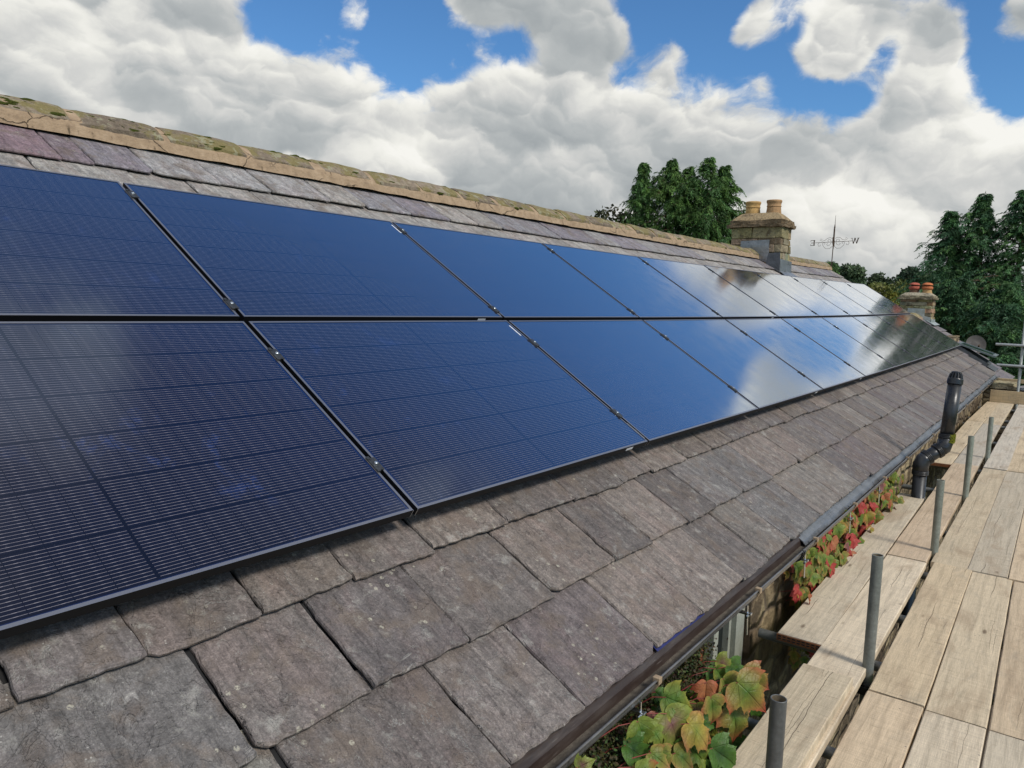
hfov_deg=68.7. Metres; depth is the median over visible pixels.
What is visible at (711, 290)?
solar panel
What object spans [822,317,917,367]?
solar panel
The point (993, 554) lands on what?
scaffold board
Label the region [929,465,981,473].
cross tube
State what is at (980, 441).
scaffold board
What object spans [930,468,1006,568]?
scaffold board
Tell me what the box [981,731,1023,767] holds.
scaffold board
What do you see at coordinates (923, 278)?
broadleaf tree
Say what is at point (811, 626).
scaffold board
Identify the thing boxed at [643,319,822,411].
solar panel
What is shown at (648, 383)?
solar panel
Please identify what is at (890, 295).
broadleaf tree
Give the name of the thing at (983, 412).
scaffold board
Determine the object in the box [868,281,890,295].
broadleaf tree
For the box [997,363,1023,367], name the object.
guard rail
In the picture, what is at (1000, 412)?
scaffold board
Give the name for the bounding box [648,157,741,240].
conifer tree
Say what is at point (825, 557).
creeper plant
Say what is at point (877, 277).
broadleaf tree
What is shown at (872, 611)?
scaffold post
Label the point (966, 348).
roof window
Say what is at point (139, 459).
solar panel
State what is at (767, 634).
cross tube
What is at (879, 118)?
sky
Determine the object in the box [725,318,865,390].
solar panel
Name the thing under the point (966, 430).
scaffold board
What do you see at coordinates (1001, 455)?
scaffold board
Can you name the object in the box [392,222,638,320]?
solar panel
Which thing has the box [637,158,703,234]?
conifer tree
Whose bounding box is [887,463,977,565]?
scaffold board
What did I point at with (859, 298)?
solar panel
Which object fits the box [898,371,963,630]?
vent pipe
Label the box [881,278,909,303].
broadleaf tree
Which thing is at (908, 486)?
cross tube
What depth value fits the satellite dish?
18.47 m
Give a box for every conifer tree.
[616,162,665,228]
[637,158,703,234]
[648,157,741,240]
[683,165,746,243]
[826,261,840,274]
[891,210,976,335]
[918,192,1011,334]
[932,269,989,354]
[953,281,1023,385]
[957,190,1023,369]
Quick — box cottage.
[897,282,1014,379]
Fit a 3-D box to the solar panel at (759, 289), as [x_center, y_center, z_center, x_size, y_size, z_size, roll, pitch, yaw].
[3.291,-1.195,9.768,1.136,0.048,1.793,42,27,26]
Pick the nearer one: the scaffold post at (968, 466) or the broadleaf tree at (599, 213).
the scaffold post at (968, 466)
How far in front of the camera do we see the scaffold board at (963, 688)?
3.58 m
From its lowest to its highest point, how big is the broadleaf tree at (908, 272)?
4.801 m
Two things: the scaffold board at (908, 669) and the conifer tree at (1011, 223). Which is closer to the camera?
the scaffold board at (908, 669)
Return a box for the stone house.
[0,94,999,767]
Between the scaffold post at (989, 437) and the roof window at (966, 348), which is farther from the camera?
the roof window at (966, 348)
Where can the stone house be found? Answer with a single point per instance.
(564, 618)
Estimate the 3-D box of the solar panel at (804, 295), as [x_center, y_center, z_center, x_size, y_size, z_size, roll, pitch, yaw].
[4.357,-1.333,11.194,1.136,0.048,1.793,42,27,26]
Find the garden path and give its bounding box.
[908,585,1012,767]
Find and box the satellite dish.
[966,335,985,352]
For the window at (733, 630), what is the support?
in the stone house
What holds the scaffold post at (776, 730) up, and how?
on the garden path
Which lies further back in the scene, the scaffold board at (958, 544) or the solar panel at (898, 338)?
the solar panel at (898, 338)
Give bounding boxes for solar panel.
[0,164,239,321]
[0,321,413,639]
[123,183,502,322]
[247,320,647,515]
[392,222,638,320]
[508,320,757,444]
[542,243,721,319]
[638,256,777,318]
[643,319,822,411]
[704,265,818,317]
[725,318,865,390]
[753,271,849,316]
[781,317,895,377]
[791,276,874,316]
[820,279,893,315]
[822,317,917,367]
[845,282,910,314]
[854,316,935,360]
[878,315,949,354]
[897,314,961,349]
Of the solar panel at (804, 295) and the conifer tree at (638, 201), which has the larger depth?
the conifer tree at (638, 201)
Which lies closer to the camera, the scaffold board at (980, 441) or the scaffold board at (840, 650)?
the scaffold board at (840, 650)
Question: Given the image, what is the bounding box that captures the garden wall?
[975,380,1023,481]
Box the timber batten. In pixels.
[997,378,1023,383]
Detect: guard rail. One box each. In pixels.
[996,343,1023,346]
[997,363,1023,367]
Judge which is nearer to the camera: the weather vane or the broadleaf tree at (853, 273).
the weather vane
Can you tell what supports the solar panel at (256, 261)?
attached to the rail
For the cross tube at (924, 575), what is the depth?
4.78 m
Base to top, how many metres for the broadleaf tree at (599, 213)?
9.946 m
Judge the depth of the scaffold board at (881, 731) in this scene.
2.88 m
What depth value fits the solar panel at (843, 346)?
9.15 m
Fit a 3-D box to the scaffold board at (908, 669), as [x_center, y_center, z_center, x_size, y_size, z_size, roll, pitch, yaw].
[2.227,1.265,3.990,0.227,0.040,2.050,6,8,36]
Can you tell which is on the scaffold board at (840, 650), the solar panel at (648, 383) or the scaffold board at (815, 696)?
the scaffold board at (815, 696)
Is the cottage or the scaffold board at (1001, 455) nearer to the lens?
the scaffold board at (1001, 455)
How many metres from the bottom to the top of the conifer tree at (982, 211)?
9.868 m
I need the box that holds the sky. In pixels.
[0,0,1023,292]
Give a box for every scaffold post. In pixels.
[765,694,786,767]
[859,553,883,704]
[911,479,944,746]
[961,436,974,506]
[984,417,993,464]
[1014,325,1023,409]
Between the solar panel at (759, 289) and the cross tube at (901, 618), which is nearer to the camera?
the cross tube at (901, 618)
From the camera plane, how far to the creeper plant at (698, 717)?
2.57 m
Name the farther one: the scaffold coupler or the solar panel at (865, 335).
the solar panel at (865, 335)
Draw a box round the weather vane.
[810,218,858,270]
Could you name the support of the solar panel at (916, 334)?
on the rail
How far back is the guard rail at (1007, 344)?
13.87 m
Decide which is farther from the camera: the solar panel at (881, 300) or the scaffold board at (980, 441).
the solar panel at (881, 300)
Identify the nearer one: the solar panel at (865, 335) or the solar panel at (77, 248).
the solar panel at (77, 248)
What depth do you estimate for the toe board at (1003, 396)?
13.41 m
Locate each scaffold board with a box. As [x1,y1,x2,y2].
[732,663,852,767]
[776,493,923,650]
[804,555,925,767]
[826,691,922,767]
[868,562,971,713]
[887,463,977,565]
[904,711,985,767]
[925,572,1012,736]
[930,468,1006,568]
[931,421,982,467]
[954,424,999,467]
[967,402,998,422]
[968,471,1023,578]
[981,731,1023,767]
[983,403,1013,427]
[983,425,1023,470]
[989,581,1023,740]
[1006,428,1023,472]
[1008,404,1023,425]
[1008,512,1023,584]
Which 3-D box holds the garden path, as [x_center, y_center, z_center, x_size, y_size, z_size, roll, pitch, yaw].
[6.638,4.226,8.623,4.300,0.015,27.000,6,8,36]
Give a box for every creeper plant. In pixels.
[567,638,768,767]
[780,470,903,672]
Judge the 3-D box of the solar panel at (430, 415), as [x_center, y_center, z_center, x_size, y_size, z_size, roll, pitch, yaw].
[-0.173,0.032,3.536,1.136,0.046,1.793,42,27,26]
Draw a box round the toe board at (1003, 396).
[989,389,1023,404]
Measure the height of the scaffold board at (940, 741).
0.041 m
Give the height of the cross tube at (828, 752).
0.048 m
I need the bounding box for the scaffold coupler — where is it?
[857,684,869,695]
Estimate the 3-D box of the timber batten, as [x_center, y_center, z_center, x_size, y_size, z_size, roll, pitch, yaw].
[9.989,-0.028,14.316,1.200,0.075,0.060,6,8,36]
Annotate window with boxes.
[671,608,744,677]
[957,342,998,371]
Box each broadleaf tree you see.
[591,204,635,223]
[837,263,867,284]
[866,271,886,292]
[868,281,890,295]
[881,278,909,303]
[883,266,923,286]
[883,290,899,304]
[917,274,931,282]
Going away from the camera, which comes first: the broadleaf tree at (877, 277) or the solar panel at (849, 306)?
the solar panel at (849, 306)
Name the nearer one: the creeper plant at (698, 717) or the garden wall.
the creeper plant at (698, 717)
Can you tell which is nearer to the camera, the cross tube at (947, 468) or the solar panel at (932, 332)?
the cross tube at (947, 468)
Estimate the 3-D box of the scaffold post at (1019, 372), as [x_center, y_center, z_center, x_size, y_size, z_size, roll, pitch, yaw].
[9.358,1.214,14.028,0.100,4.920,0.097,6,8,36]
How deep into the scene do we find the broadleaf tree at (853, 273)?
96.49 m
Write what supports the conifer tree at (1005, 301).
on the ground
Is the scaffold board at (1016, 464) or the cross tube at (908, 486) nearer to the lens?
the cross tube at (908, 486)
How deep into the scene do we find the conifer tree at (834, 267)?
27.18 m
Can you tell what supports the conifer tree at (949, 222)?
on the ground
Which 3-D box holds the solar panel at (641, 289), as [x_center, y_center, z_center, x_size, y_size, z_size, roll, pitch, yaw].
[1.166,-0.927,6.913,1.136,0.048,1.793,42,27,26]
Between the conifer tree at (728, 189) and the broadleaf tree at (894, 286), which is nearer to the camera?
the conifer tree at (728, 189)
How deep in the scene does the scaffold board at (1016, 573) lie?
4.93 m
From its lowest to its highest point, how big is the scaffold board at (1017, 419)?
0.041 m
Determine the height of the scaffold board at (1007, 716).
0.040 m
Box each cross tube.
[745,717,835,759]
[758,628,994,704]
[810,592,1003,648]
[902,484,933,492]
[920,572,1011,597]
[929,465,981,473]
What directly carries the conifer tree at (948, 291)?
on the ground
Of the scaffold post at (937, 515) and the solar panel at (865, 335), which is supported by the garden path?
the scaffold post at (937, 515)

